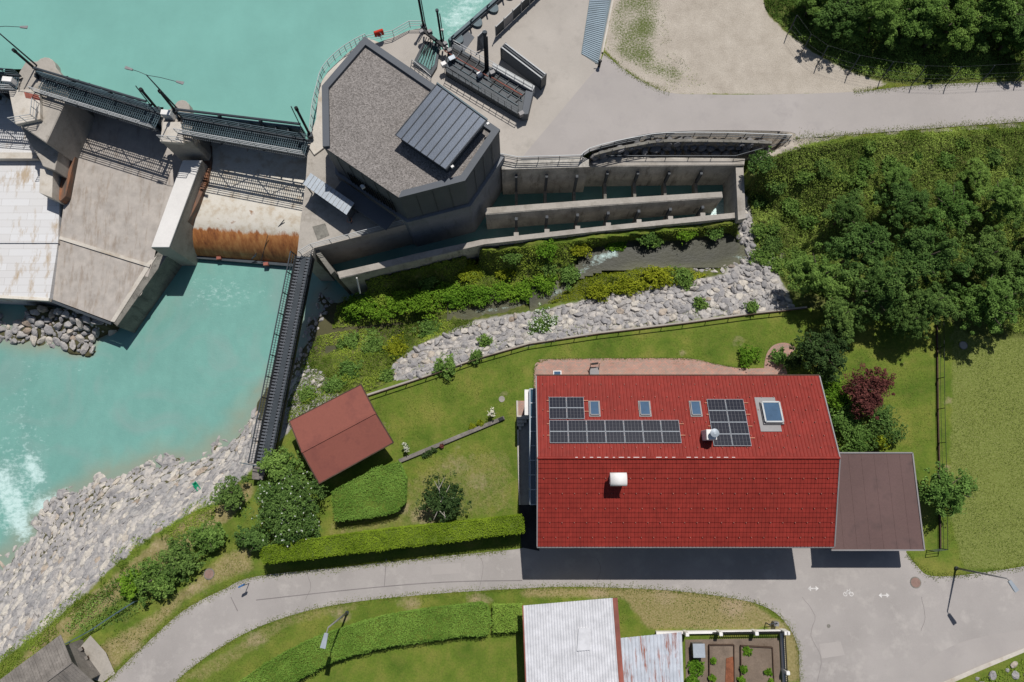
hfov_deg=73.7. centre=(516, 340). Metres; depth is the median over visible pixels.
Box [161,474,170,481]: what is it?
boulder
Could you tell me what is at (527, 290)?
bush
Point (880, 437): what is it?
shrub
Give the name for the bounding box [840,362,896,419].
purple tree
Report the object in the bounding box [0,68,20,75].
railing
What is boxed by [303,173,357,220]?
metal canopy
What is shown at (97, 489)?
boulder
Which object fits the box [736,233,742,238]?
boulder
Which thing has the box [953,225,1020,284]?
broadleaf tree
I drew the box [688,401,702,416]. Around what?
roof window
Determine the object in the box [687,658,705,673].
vegetable plant
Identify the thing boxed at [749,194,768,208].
bush
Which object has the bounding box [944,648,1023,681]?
gutter kerb
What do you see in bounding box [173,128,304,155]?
railing
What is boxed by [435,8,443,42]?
gate mast
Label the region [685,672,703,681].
vegetable plant
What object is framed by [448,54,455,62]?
electrical box
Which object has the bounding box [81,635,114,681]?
stone slab
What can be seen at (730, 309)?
boulder
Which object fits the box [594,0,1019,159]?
gravel lot
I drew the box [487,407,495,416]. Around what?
flower bush
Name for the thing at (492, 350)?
boulder
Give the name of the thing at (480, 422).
bed plant
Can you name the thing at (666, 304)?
boulder
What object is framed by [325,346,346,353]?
brook water
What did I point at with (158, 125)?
sluice gate
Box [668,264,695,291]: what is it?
bush
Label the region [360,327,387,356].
bush
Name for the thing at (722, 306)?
boulder
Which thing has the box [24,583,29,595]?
boulder
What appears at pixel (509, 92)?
trash rack
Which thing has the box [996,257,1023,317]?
broadleaf tree
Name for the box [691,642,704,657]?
compost box
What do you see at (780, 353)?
shrub
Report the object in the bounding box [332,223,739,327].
undergrowth
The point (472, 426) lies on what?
bed plant
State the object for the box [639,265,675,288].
bush
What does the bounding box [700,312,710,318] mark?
boulder
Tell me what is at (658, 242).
bush
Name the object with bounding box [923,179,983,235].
broadleaf tree
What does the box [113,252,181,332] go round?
retaining wall
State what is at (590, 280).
undergrowth
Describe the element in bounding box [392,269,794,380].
stones
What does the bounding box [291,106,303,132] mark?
steel rod
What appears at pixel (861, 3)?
young tree
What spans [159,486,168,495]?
boulder
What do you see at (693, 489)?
farmhouse
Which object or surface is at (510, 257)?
bush
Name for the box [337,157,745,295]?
outlet basin
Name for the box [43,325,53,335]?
boulder
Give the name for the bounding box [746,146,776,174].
bush
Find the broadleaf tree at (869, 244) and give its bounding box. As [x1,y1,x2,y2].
[823,222,899,279]
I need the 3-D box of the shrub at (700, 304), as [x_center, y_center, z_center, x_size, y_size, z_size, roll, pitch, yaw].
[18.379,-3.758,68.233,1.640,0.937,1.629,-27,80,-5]
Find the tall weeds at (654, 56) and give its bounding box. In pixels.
[608,4,703,86]
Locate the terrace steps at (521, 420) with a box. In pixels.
[517,416,528,429]
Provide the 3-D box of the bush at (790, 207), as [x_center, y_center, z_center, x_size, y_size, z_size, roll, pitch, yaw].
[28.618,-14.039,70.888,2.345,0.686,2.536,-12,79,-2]
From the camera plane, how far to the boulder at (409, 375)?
66.52 m
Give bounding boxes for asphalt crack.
[802,597,820,681]
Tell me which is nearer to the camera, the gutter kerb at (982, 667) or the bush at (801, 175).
the gutter kerb at (982, 667)
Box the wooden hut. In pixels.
[0,635,99,681]
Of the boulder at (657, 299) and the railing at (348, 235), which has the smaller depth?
the railing at (348, 235)
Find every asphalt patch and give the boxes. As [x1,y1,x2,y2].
[431,563,461,574]
[819,641,844,657]
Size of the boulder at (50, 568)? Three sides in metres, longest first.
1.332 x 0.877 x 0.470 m
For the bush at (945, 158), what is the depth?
68.92 m
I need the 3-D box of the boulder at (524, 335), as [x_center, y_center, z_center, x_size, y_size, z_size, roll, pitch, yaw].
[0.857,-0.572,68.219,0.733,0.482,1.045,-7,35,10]
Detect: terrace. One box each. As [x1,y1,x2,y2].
[297,147,412,280]
[518,415,529,504]
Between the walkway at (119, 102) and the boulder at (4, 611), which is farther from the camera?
the walkway at (119, 102)
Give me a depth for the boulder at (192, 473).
69.86 m
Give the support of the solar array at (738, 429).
on the farmhouse
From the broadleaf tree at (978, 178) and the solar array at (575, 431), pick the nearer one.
the solar array at (575, 431)
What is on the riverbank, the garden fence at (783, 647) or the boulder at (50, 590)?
the boulder at (50, 590)
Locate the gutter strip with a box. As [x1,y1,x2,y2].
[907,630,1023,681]
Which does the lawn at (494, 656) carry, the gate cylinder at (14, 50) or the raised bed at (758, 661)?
the raised bed at (758, 661)
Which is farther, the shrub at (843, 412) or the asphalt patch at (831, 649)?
the shrub at (843, 412)
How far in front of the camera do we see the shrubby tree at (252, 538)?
61.96 m
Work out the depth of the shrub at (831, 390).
65.03 m
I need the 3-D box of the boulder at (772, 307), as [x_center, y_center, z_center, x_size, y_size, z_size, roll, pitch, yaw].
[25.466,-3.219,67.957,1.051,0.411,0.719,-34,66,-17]
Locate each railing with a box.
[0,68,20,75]
[0,84,16,90]
[7,98,39,123]
[28,86,154,128]
[35,71,159,111]
[156,135,181,141]
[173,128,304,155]
[178,112,308,138]
[298,220,403,254]
[309,34,365,132]
[366,21,424,39]
[500,132,791,160]
[589,140,790,158]
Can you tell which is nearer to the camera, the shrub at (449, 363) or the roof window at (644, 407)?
the roof window at (644, 407)
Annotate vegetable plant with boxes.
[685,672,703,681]
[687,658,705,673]
[708,673,716,681]
[710,657,716,663]
[737,675,745,681]
[740,664,747,673]
[742,646,752,655]
[764,668,772,675]
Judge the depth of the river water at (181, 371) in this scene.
73.48 m
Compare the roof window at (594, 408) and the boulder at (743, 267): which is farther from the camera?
the boulder at (743, 267)
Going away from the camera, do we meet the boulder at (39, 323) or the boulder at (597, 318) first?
the boulder at (597, 318)
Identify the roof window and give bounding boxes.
[588,401,600,416]
[638,401,651,416]
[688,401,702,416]
[754,397,783,431]
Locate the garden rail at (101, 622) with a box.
[65,600,137,643]
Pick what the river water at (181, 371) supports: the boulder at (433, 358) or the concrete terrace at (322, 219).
the concrete terrace at (322, 219)
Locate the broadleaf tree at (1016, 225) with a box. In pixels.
[1011,203,1023,247]
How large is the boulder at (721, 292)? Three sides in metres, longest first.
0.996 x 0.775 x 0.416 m
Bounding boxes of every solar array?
[547,397,588,418]
[547,420,684,442]
[705,399,754,445]
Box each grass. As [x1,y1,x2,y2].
[100,505,255,667]
[106,546,505,681]
[171,580,804,681]
[328,317,933,532]
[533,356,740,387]
[604,53,670,94]
[794,116,1023,142]
[854,77,1023,95]
[907,554,1023,582]
[948,317,1023,568]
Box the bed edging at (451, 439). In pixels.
[398,416,504,461]
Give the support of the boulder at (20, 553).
on the riverbank
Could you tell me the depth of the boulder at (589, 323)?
68.19 m
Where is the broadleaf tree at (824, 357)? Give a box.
[789,325,851,382]
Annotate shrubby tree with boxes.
[115,567,141,599]
[126,557,176,605]
[152,534,204,582]
[183,520,228,554]
[232,523,272,551]
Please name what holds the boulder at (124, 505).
on the riverbank
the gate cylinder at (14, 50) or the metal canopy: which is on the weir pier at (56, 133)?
the gate cylinder at (14, 50)
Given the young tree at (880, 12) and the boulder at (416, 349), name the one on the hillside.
the young tree at (880, 12)
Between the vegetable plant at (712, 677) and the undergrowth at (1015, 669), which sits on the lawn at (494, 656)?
the undergrowth at (1015, 669)
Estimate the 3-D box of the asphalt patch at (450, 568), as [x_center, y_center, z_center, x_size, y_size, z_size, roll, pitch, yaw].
[-6.464,21.043,63.050,2.807,0.001,0.908,-3,79,-1]
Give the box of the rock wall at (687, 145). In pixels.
[590,136,771,165]
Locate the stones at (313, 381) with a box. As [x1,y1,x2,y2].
[254,293,333,454]
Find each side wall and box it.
[59,157,77,203]
[188,146,212,225]
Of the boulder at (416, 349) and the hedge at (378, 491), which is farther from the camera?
the boulder at (416, 349)
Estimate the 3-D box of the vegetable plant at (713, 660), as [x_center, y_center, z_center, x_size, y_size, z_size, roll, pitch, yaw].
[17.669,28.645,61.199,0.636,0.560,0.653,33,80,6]
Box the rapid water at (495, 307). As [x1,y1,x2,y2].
[447,291,529,320]
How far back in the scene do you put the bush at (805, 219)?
71.14 m
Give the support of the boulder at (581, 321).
on the riverbank
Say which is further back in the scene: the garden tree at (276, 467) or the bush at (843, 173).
the bush at (843, 173)
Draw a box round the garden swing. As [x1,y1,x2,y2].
[589,362,599,373]
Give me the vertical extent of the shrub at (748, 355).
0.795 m
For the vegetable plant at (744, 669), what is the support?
on the raised bed at (758, 661)
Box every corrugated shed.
[522,598,623,681]
[621,632,683,681]
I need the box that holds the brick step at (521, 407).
[518,401,524,414]
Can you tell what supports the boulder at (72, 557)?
on the riverbank
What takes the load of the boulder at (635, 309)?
on the riverbank
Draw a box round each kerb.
[602,0,612,52]
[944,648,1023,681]
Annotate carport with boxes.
[831,452,924,550]
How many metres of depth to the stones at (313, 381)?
72.98 m
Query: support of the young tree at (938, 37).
on the hillside
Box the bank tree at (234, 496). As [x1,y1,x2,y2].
[207,475,250,510]
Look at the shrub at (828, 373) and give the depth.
65.67 m
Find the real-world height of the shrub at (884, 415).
1.423 m
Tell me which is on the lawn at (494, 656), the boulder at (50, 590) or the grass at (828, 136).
the grass at (828, 136)
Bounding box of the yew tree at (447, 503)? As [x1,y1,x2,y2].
[415,470,471,522]
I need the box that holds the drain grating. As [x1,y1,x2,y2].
[581,0,610,62]
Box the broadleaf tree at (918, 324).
[886,299,930,339]
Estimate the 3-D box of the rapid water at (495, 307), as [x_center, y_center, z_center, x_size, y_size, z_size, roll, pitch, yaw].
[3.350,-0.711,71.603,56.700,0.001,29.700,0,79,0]
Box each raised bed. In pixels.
[708,644,734,681]
[740,645,774,681]
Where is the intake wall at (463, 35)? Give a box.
[448,0,501,50]
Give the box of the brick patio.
[534,358,782,387]
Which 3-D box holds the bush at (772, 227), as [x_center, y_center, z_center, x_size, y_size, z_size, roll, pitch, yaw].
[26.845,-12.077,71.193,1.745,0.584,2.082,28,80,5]
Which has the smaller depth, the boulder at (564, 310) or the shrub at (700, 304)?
the shrub at (700, 304)
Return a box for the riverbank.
[0,171,792,660]
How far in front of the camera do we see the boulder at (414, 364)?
67.84 m
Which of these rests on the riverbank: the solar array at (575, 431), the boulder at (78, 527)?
the boulder at (78, 527)
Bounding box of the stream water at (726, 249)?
[576,233,790,278]
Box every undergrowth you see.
[62,516,215,633]
[286,319,476,424]
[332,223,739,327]
[549,265,707,302]
[750,124,1023,332]
[764,0,1023,80]
[977,661,1023,681]
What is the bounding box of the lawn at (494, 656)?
[0,26,1023,681]
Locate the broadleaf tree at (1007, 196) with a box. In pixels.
[972,177,1023,229]
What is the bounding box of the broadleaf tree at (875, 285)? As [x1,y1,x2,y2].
[840,259,919,322]
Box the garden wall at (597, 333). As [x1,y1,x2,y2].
[367,306,809,395]
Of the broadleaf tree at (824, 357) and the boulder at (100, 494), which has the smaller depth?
the broadleaf tree at (824, 357)
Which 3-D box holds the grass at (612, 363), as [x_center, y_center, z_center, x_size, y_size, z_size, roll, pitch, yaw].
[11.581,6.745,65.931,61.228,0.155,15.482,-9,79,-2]
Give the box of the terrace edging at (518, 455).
[516,401,520,504]
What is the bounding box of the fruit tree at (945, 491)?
[918,461,977,517]
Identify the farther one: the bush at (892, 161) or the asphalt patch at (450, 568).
the bush at (892, 161)
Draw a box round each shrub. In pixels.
[432,352,455,380]
[468,349,482,363]
[476,333,492,346]
[527,302,557,334]
[692,295,708,311]
[738,343,762,368]
[743,299,759,313]
[768,346,787,365]
[782,354,801,372]
[821,366,838,380]
[822,377,852,414]
[830,395,866,440]
[839,417,890,451]
[862,404,908,447]
[873,432,890,450]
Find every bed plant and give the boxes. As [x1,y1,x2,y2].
[421,451,427,458]
[469,423,476,429]
[476,419,484,426]
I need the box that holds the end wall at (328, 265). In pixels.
[316,250,351,294]
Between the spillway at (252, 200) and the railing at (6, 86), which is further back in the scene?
the spillway at (252, 200)
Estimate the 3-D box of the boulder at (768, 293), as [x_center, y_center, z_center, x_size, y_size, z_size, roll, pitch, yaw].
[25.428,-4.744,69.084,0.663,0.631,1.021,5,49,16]
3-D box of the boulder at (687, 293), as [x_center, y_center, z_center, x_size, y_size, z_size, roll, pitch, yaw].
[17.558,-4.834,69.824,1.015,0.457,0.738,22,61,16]
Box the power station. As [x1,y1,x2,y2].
[322,36,504,246]
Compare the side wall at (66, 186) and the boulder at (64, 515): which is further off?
the side wall at (66, 186)
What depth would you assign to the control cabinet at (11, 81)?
69.71 m
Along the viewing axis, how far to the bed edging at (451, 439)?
65.20 m
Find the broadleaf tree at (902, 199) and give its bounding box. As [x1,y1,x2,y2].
[873,179,931,230]
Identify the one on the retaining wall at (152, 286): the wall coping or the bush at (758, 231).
the wall coping
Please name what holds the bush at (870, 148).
on the hillside
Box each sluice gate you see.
[0,69,17,99]
[32,66,161,130]
[175,108,307,152]
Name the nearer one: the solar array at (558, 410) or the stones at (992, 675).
the solar array at (558, 410)
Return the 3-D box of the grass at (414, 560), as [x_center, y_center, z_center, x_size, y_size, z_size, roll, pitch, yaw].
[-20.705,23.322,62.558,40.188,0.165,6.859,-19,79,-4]
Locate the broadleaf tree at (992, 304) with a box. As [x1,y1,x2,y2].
[949,274,1023,334]
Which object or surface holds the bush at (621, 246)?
on the hillside
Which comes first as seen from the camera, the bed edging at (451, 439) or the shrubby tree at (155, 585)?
the shrubby tree at (155, 585)
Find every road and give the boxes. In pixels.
[108,548,1023,681]
[522,53,1023,158]
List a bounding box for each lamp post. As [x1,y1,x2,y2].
[0,26,36,65]
[124,66,183,107]
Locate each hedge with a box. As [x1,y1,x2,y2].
[238,601,491,681]
[259,513,525,564]
[331,461,407,521]
[491,603,523,633]
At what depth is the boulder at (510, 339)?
67.98 m
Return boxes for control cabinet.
[1,76,18,86]
[160,109,175,119]
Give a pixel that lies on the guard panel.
(509, 18)
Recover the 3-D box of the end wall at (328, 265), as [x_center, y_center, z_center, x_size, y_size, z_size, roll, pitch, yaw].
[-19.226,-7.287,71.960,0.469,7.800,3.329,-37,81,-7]
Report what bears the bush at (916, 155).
on the hillside
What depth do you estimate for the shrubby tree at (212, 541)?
62.70 m
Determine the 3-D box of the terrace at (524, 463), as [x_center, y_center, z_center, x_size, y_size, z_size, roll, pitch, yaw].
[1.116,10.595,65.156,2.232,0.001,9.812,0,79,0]
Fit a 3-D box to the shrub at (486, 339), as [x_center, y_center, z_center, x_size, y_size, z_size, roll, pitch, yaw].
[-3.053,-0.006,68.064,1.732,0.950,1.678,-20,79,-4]
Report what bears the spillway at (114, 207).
in the river water at (181, 371)
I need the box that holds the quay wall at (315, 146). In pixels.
[308,38,377,155]
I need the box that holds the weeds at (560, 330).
[412,307,726,369]
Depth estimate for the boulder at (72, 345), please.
73.70 m
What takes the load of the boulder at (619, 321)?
on the riverbank
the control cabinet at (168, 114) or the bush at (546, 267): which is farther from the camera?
the bush at (546, 267)
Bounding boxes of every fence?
[655,628,789,681]
[786,15,1023,85]
[936,317,947,549]
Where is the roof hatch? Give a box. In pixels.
[395,82,489,172]
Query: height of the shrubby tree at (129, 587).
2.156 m
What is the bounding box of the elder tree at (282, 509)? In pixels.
[240,463,328,546]
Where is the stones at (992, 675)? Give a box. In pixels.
[975,661,1018,681]
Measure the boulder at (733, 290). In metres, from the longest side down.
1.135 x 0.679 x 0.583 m
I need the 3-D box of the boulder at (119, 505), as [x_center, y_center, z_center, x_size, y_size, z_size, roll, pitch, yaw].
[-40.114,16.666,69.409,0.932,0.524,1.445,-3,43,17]
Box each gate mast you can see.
[418,0,426,29]
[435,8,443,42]
[482,30,488,71]
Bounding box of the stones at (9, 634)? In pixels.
[0,406,260,655]
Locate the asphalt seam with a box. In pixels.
[256,580,521,600]
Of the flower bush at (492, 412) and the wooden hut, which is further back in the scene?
the flower bush at (492, 412)
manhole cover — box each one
[204,568,214,579]
[910,577,920,587]
[959,341,967,348]
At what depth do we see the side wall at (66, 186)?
73.27 m
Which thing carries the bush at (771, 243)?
on the hillside
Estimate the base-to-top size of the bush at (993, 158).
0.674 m
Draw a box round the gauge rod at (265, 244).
[252,220,283,259]
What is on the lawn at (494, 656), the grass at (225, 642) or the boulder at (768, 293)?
the grass at (225, 642)
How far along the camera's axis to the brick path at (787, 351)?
66.99 m
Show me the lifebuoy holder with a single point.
(379, 33)
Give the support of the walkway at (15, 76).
on the weir pier at (56, 133)
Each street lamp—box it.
[320,611,348,648]
[954,566,1018,592]
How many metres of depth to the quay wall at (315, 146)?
70.14 m
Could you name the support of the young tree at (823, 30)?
on the hillside
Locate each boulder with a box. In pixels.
[0,326,6,332]
[0,604,9,615]
[5,330,12,339]
[5,594,11,604]
[12,319,21,325]
[13,580,19,589]
[16,605,22,617]
[17,550,22,559]
[18,553,25,563]
[21,318,31,326]
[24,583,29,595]
[24,605,31,615]
[26,592,33,603]
[27,536,34,546]
[29,555,37,567]
[30,335,36,345]
[30,609,33,619]
[34,319,43,327]
[37,305,48,312]
[39,588,46,601]
[41,543,49,551]
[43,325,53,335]
[46,549,52,561]
[46,566,52,575]
[46,584,54,598]
[48,309,55,318]
[53,308,62,314]
[53,322,62,330]
[56,489,63,499]
[61,310,69,317]
[61,509,68,520]
[61,562,67,573]
[63,575,69,582]
[64,321,72,327]
[69,339,75,349]
[70,551,75,561]
[74,522,81,532]
[75,318,83,328]
[75,334,83,343]
[75,546,79,554]
[78,566,82,578]
[79,537,84,549]
[82,312,90,323]
[91,319,103,324]
[92,478,100,485]
[95,484,100,495]
[97,491,103,499]
[99,512,109,523]
[106,488,118,496]
[108,330,116,335]
[116,499,122,508]
[119,502,127,511]
[120,548,129,559]
[122,475,127,483]
[122,532,128,542]
[135,503,144,510]
[137,523,143,536]
[142,489,152,494]
[148,460,155,467]
[148,491,155,497]
[153,504,162,515]
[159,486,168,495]
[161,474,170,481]
[167,460,178,465]
[178,475,188,484]
[188,468,199,476]
[224,450,230,459]
[227,451,234,459]
[232,453,238,461]
[237,446,242,454]
[403,367,411,373]
[405,372,412,379]
[408,362,417,367]
[413,346,419,352]
[418,344,424,350]
[420,366,429,371]
[421,359,429,363]
[427,351,434,357]
[430,356,438,361]
[434,338,439,345]
[442,332,450,338]
[460,354,467,361]
[461,341,467,347]
[468,326,473,334]
[480,322,487,329]
[488,347,496,353]
[490,331,499,334]
[499,317,504,324]
[506,336,514,341]
[515,331,521,337]
[515,339,523,344]
[521,332,528,338]
[524,311,530,318]
[550,333,556,339]
[554,311,560,316]
[558,332,566,337]
[562,307,567,314]
[574,312,583,316]
[576,318,584,325]
[582,306,589,313]
[586,320,593,325]
[594,315,601,322]
[600,317,608,323]
[609,325,618,329]
[610,293,614,300]
[613,314,621,318]
[616,318,623,324]
[617,300,625,307]
[629,317,637,322]
[630,307,639,312]
[635,312,643,316]
[640,318,649,323]
[643,303,651,309]
[644,291,649,298]
[653,312,658,319]
[654,297,661,302]
[658,308,666,314]
[663,300,669,307]
[667,294,673,299]
[669,314,676,320]
[672,288,680,293]
[676,292,683,297]
[677,308,686,313]
[683,291,691,296]
[689,286,698,290]
[696,309,705,314]
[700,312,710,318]
[703,283,712,289]
[709,299,715,306]
[713,294,718,302]
[714,309,722,315]
[718,289,725,296]
[718,303,727,310]
[721,297,730,303]
[726,278,733,284]
[727,306,733,314]
[730,286,736,293]
[731,298,738,304]
[733,303,738,310]
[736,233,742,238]
[738,280,747,285]
[739,265,746,269]
[740,309,748,315]
[744,284,749,292]
[752,290,757,296]
[753,270,759,276]
[755,264,761,270]
[755,277,762,282]
[759,300,765,306]
[761,280,767,287]
[763,275,769,281]
[765,290,770,296]
[768,304,775,310]
[776,295,784,299]
[784,297,791,303]
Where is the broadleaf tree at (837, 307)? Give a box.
[821,294,869,343]
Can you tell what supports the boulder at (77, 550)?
on the riverbank
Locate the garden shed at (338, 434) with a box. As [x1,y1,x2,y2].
[289,384,393,483]
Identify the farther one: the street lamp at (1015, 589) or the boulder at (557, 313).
the boulder at (557, 313)
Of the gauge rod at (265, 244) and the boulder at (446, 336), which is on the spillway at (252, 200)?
the gauge rod at (265, 244)
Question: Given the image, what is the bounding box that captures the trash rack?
[441,40,534,120]
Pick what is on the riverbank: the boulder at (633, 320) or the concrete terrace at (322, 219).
the boulder at (633, 320)
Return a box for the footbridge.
[248,251,314,463]
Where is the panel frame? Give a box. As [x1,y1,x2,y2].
[477,29,484,50]
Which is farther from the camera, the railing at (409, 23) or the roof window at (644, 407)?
the railing at (409, 23)
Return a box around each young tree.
[793,0,825,17]
[810,20,844,36]
[812,0,864,38]
[841,19,872,47]
[847,0,904,44]
[848,0,875,14]
[876,20,913,53]
[898,0,946,38]
[914,24,951,52]
[931,0,988,51]
[942,0,965,7]
[957,22,989,51]
[965,0,1023,41]
[993,25,1023,58]
[1004,1,1023,46]
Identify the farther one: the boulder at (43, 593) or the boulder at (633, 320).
the boulder at (633, 320)
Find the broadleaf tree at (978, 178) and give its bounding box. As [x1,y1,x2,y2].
[957,157,991,194]
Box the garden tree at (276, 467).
[256,444,305,486]
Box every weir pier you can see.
[9,57,94,205]
[151,100,210,265]
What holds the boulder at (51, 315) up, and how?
on the riverbank
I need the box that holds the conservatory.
[525,388,536,504]
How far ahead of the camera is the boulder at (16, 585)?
67.64 m
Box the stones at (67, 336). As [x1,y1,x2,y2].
[0,306,106,354]
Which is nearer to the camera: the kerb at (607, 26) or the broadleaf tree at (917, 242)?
the broadleaf tree at (917, 242)
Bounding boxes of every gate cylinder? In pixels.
[11,48,41,75]
[139,87,160,112]
[157,89,178,113]
[294,106,313,138]
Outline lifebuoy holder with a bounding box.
[374,29,383,36]
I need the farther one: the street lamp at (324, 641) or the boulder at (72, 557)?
the boulder at (72, 557)
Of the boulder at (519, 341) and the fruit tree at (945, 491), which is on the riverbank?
the boulder at (519, 341)
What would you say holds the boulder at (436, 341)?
on the riverbank
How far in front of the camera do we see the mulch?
61.17 m
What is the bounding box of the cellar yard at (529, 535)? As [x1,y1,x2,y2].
[519,505,538,550]
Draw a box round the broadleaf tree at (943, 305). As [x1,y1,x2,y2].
[904,281,965,324]
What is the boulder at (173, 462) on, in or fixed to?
on the riverbank
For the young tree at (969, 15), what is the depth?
67.55 m
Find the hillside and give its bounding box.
[301,0,1023,394]
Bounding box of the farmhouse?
[536,374,840,547]
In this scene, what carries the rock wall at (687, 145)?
on the gravel lot
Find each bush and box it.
[297,381,319,402]
[320,374,347,395]
[335,330,359,351]
[337,356,363,378]
[339,293,365,323]
[341,291,395,321]
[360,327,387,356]
[378,367,394,382]
[379,289,409,314]
[383,332,408,358]
[397,288,446,320]
[402,442,408,451]
[407,319,442,336]
[418,276,438,292]
[433,281,468,304]
[434,287,467,310]
[454,258,483,283]
[457,284,505,307]
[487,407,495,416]
[493,278,531,302]
[495,268,516,280]
[498,253,522,265]
[511,276,542,303]
[531,270,559,296]
[532,260,558,277]
[535,238,558,261]
[557,263,582,290]
[567,243,592,258]
[581,279,613,301]
[604,242,626,251]
[608,272,651,296]
[633,229,659,246]
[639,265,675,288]
[642,236,665,248]
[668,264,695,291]
[676,226,697,244]
[705,227,726,240]
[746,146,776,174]
[747,246,776,268]
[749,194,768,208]
[750,221,766,239]
[756,231,782,253]
[763,177,787,194]
[763,217,780,233]
[767,255,789,275]
[780,197,800,216]
[783,246,808,261]
[793,168,815,183]
[798,211,819,229]
[813,158,837,179]
[828,166,850,182]
[844,166,867,191]
[847,152,878,177]
[863,138,878,154]
[882,155,904,170]
[909,147,923,169]
[937,150,958,171]
[955,136,971,151]
[984,146,1005,166]
[1006,163,1023,188]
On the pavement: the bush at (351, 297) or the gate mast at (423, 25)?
the gate mast at (423, 25)
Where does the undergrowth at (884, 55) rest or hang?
on the hillside
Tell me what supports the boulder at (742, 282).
on the riverbank
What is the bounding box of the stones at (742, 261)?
[693,206,786,272]
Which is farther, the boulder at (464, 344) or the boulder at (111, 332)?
the boulder at (111, 332)
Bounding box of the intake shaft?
[410,41,440,80]
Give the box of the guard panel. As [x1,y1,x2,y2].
[495,0,533,36]
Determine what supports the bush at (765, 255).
on the riverbank
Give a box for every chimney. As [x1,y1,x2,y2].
[609,472,626,485]
[701,429,718,440]
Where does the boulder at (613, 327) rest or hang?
on the riverbank
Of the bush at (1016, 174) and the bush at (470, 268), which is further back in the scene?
the bush at (470, 268)
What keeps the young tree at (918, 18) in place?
on the hillside
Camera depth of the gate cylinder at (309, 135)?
67.82 m
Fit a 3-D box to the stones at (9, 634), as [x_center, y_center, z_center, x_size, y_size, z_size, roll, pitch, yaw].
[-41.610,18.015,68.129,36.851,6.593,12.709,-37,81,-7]
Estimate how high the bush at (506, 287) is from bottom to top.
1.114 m
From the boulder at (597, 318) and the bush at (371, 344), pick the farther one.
the bush at (371, 344)
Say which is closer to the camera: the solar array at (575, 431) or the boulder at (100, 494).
the solar array at (575, 431)
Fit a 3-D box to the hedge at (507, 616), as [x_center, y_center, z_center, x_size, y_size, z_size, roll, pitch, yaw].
[-0.782,24.941,61.671,2.993,1.432,2.661,0,79,0]
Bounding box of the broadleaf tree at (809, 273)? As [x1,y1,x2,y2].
[784,242,853,298]
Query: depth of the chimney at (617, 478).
55.47 m
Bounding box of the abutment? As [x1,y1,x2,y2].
[252,466,266,479]
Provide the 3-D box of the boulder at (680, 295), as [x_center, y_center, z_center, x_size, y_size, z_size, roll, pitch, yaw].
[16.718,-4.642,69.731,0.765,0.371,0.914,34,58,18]
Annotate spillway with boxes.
[0,97,69,306]
[52,86,181,324]
[193,140,307,266]
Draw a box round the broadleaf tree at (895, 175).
[880,165,916,191]
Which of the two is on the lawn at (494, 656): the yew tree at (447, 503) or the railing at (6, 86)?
the yew tree at (447, 503)
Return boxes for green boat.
[192,481,200,491]
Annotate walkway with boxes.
[0,74,22,92]
[35,77,160,131]
[178,117,310,158]
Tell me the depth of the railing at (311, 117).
70.37 m
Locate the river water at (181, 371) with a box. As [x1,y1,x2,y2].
[0,163,364,570]
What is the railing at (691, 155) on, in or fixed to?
on the rock wall at (687, 145)
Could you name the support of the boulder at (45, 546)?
on the riverbank
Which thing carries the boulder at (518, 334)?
on the riverbank
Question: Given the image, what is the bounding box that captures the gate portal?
[419,28,451,58]
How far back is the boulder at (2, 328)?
74.46 m
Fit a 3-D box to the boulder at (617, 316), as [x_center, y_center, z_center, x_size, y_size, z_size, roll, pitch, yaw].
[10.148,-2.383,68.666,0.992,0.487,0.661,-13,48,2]
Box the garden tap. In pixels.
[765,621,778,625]
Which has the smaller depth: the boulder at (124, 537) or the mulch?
the mulch
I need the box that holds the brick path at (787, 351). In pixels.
[764,343,794,373]
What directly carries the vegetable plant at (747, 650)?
on the raised bed at (758, 661)
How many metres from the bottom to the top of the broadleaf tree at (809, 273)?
6.959 m
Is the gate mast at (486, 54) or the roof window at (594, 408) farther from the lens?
the gate mast at (486, 54)
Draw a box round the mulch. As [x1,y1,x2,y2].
[725,657,733,681]
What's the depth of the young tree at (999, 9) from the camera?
67.33 m
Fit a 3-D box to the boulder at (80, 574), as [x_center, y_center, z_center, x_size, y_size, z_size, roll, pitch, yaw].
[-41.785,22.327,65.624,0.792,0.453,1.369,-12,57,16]
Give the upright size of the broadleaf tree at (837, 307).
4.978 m
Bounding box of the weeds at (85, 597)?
[0,492,217,676]
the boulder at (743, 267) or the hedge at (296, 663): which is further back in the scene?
the boulder at (743, 267)
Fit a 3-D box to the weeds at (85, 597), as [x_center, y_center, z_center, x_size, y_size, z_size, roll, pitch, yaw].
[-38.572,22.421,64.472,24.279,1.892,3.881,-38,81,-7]
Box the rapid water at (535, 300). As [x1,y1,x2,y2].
[530,280,569,310]
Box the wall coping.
[111,256,156,321]
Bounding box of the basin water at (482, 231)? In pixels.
[333,185,723,271]
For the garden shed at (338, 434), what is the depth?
62.41 m
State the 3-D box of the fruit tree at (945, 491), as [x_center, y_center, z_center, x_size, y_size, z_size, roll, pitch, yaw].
[38.978,13.628,62.532,5.040,4.626,5.447,32,80,6]
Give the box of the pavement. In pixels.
[375,0,611,163]
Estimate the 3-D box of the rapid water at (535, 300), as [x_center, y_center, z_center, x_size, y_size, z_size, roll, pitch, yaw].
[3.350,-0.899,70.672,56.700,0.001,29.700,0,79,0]
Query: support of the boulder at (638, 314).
on the riverbank
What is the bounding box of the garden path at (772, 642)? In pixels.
[685,638,780,681]
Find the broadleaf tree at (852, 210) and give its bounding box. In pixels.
[821,188,866,236]
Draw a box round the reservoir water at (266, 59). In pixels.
[0,0,491,138]
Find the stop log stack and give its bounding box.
[500,42,546,89]
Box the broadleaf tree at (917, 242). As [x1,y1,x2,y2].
[886,224,974,301]
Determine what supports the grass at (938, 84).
on the lawn at (494, 656)
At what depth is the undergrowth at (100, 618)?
63.04 m

